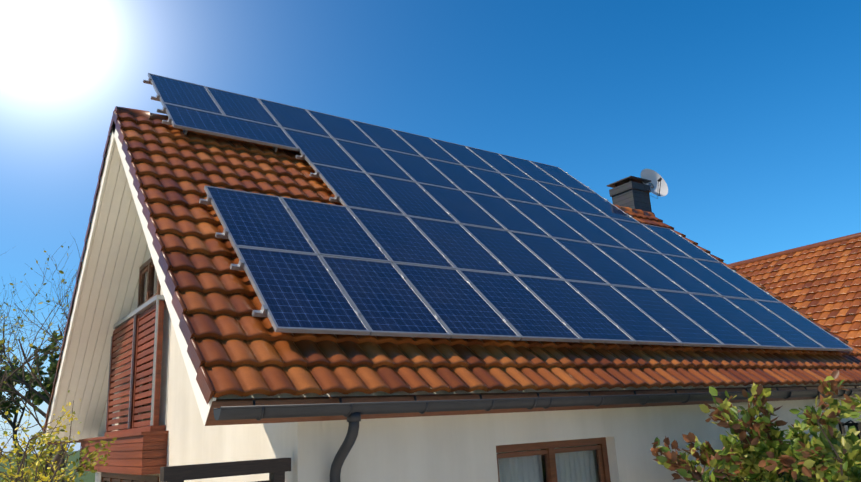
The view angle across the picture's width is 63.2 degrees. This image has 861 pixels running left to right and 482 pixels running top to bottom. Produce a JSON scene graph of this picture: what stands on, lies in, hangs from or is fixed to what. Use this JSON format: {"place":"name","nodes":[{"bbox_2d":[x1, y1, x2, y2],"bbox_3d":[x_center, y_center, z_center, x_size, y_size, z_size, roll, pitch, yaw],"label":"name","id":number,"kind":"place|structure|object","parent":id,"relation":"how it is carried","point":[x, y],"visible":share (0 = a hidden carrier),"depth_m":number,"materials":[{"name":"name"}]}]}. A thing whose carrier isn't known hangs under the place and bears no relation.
{"place":"outdoors","nodes":[
{"label":"outdoors","id":0,"kind":"place"},
{"bbox_2d":[0,451,94,481],"bbox_3d":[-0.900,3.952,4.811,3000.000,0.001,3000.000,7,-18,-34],"label":"ground","id":1,"kind":"structure","parent":0,"point":[89,477],"depth_m":110.31,"materials":[{"name":"green plant"}]},
{"bbox_2d":[0,279,22,347],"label":"spring tree","id":2,"kind":"object","parent":1,"relation":"on","point":[11,321],"visible":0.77,"depth_m":17.31,"materials":[{"name":"green plant"}]},
{"bbox_2d":[0,361,41,438],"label":"spring tree","id":3,"kind":"object","parent":1,"relation":"on","point":[17,397],"visible":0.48,"depth_m":24.13,"materials":[{"name":"green plant"}]},
{"bbox_2d":[0,339,43,472],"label":"tree","id":4,"kind":"object","parent":1,"relation":"on","point":[12,408],"visible":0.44,"depth_m":50.46,"materials":[{"name":"green plant"}]},
{"bbox_2d":[1,330,63,470],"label":"tree","id":5,"kind":"object","parent":1,"relation":"on","point":[49,369],"visible":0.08,"depth_m":43.73,"materials":[{"name":"green plant"}]},
{"bbox_2d":[0,286,66,444],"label":"spring tree","id":6,"kind":"object","parent":1,"relation":"on","point":[16,370],"visible":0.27,"depth_m":21.50,"materials":[{"name":"brown plant"}]},
{"bbox_2d":[0,269,73,481],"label":"spring tree","id":7,"kind":"object","parent":1,"relation":"on","point":[40,411],"visible":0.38,"depth_m":20.98,"materials":[{"name":"brown plant"}]},
{"bbox_2d":[0,236,80,481],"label":"spring tree","id":8,"kind":"object","parent":1,"relation":"on","point":[57,457],"visible":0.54,"depth_m":13.67,"materials":[{"name":"green plant"}]},
{"bbox_2d":[30,373,55,405],"bbox_3d":[-17.835,9.427,38.551,8.129,9.165,4.518,-11,-17,26],"label":"tree","id":9,"kind":"object","parent":1,"relation":"on","point":[37,400],"depth_m":38.65,"materials":[{"name":"green plant"}]},
{"bbox_2d":[0,0,860,454],"label":"sky","id":10,"kind":"structure","parent":0,"point":[748,112],"materials":[{"name":"blue"}]},
{"bbox_2d":[728,232,860,266],"bbox_3d":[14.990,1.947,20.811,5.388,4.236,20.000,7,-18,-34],"label":"roof ridge","id":11,"kind":"structure","parent":0,"point":[808,247],"depth_m":21.62,"materials":[{"name":"brown tile"}]},
{"bbox_2d":[751,243,858,343],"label":"roof deck","id":12,"kind":"structure","parent":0,"point":[817,288],"depth_m":19.65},
{"bbox_2d":[735,237,860,349],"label":"neighbour roof tiles","id":13,"kind":"object","parent":12,"relation":"on","point":[829,290],"visible":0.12,"depth_m":19.39,"materials":[{"name":"orange tile"}]},
{"label":"terrace paving","id":14,"kind":"structure","parent":0,"visible":0},
{"bbox_2d":[0,270,69,404],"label":"spring tree","id":15,"kind":"object","parent":14,"relation":"on","point":[23,339],"visible":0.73,"depth_m":11.31,"materials":[{"name":"brown plant"}]},
{"bbox_2d":[0,390,80,481],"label":"bush","id":16,"kind":"object","parent":14,"relation":"on","point":[45,478],"visible":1,"depth_m":6.57,"materials":[{"name":"yellow plant"}]},
{"bbox_2d":[0,429,116,481],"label":"yellow green bush","id":17,"kind":"object","parent":14,"relation":"on","point":[79,469],"visible":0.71,"depth_m":8.45,"materials":[{"name":"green plant"}]},
{"bbox_2d":[160,458,290,481],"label":"pergola","id":18,"kind":"object","parent":14,"relation":"on","point":[276,469],"visible":1,"depth_m":5.12,"materials":[{"name":"brown wood"}]},
{"bbox_2d":[95,244,860,481],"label":"house walls","id":19,"kind":"structure","parent":14,"relation":"on","point":[453,448],"depth_m":6.76,"materials":[{"name":"paint"}]},
{"bbox_2d":[78,431,168,474],"bbox_3d":[-4.454,3.005,9.884,0.310,0.486,4.210,7,-18,-34],"label":"balcony","id":20,"kind":"object","parent":19,"relation":"attached to","point":[140,453],"visible":0.9,"depth_m":8.57,"materials":[{"name":"red wood"}]},
{"bbox_2d":[101,472,158,481],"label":"gable window","id":21,"kind":"structure","parent":19,"relation":"attached to","point":[111,477],"depth_m":9.81,"materials":[{"name":"brown wood"}]},
{"bbox_2d":[45,121,215,441],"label":"roof soffit boards","id":22,"kind":"object","parent":19,"relation":"attached to","point":[118,155],"visible":0.12,"depth_m":10.35,"materials":[{"name":"white wood"}]},
{"bbox_2d":[104,300,165,435],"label":"window shutters","id":23,"kind":"object","parent":19,"relation":"attached to","point":[138,368],"visible":0.92,"depth_m":9.47,"materials":[{"name":"brown wood"}]},
{"bbox_2d":[105,295,165,431],"bbox_3d":[-4.106,1.787,9.720,0.178,1.600,2.700,7,-18,-34],"label":"gable shutter rail","id":24,"kind":"object","parent":19,"relation":"attached to","point":[148,304],"visible":0.69,"depth_m":9.41,"materials":[{"name":"wood"}]},
{"bbox_2d":[137,257,160,412],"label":"gable window","id":25,"kind":"structure","parent":19,"relation":"attached to","point":[149,287],"depth_m":9.87,"materials":[{"name":"brown wood"}]},
{"bbox_2d":[48,117,860,440],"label":"roof deck","id":26,"kind":"structure","parent":19,"relation":"on","point":[288,395],"depth_m":7.32,"materials":[{"name":"brown wood"}]},
{"bbox_2d":[43,119,112,431],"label":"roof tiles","id":27,"kind":"object","parent":26,"relation":"on","point":[84,247],"depth_m":10.29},
{"bbox_2d":[47,385,860,443],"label":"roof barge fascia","id":28,"kind":"structure","parent":26,"relation":"attached to","point":[211,420],"depth_m":6.17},
{"bbox_2d":[112,110,860,404],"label":"roof tiles","id":29,"kind":"object","parent":26,"relation":"on","point":[209,314],"visible":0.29,"depth_m":6.92,"materials":[{"name":"brown tile"}]},
{"bbox_2d":[114,106,654,216],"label":"roof ridge tiles","id":30,"kind":"object","parent":29,"relation":"on","point":[138,113],"visible":0.04,"depth_m":9.45,"materials":[{"name":"brown tile"}]},
{"bbox_2d":[143,78,839,339],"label":"mounting brackets","id":31,"kind":"object","parent":29,"relation":"on","point":[264,308],"visible":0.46,"depth_m":8.90,"materials":[{"name":"silver metal"}]},
{"bbox_2d":[148,73,853,350],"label":"solar panels","id":32,"kind":"object","parent":29,"relation":"on","point":[298,286],"visible":1,"depth_m":9.43,"materials":[{"name":"blue glass"}]},
{"bbox_2d":[606,176,651,211],"bbox_3d":[4.707,2.372,14.861,0.700,7.655,0.700,7,-18,-34],"label":"chimney","id":33,"kind":"object","parent":29,"relation":"on","point":[632,192],"visible":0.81,"depth_m":15.56,"materials":[{"name":"metal"}]},
{"bbox_2d":[641,169,667,198],"bbox_3d":[5.116,-0.963,15.797,0.670,1.528,0.401,-3,-15,-1],"label":"satellite dish","id":34,"kind":"object","parent":33,"relation":"attached to","point":[658,185],"visible":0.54,"depth_m":16.03,"materials":[{"name":"grey metal"}]},
{"bbox_2d":[496,437,610,481],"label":"ground floor window","id":35,"kind":"structure","parent":19,"relation":"on","point":[580,460],"depth_m":7.09,"materials":[{"name":"brown wood"}]},
{"bbox_2d":[838,420,860,438],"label":"lantern wall","id":36,"kind":"structure","parent":19,"relation":"attached to","point":[857,425],"depth_m":10.04,"materials":[{"name":"grey metal"}]},
{"bbox_2d":[213,386,860,481],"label":"gutter downpipe","id":37,"kind":"object","parent":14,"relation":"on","point":[353,412],"visible":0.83,"depth_m":5.74,"materials":[{"name":"metal"}]},
{"bbox_2d":[651,370,860,481],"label":"bush","id":38,"kind":"object","parent":14,"relation":"on","point":[762,451],"visible":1,"depth_m":6.34,"materials":[{"name":"green plant"}]}
]}

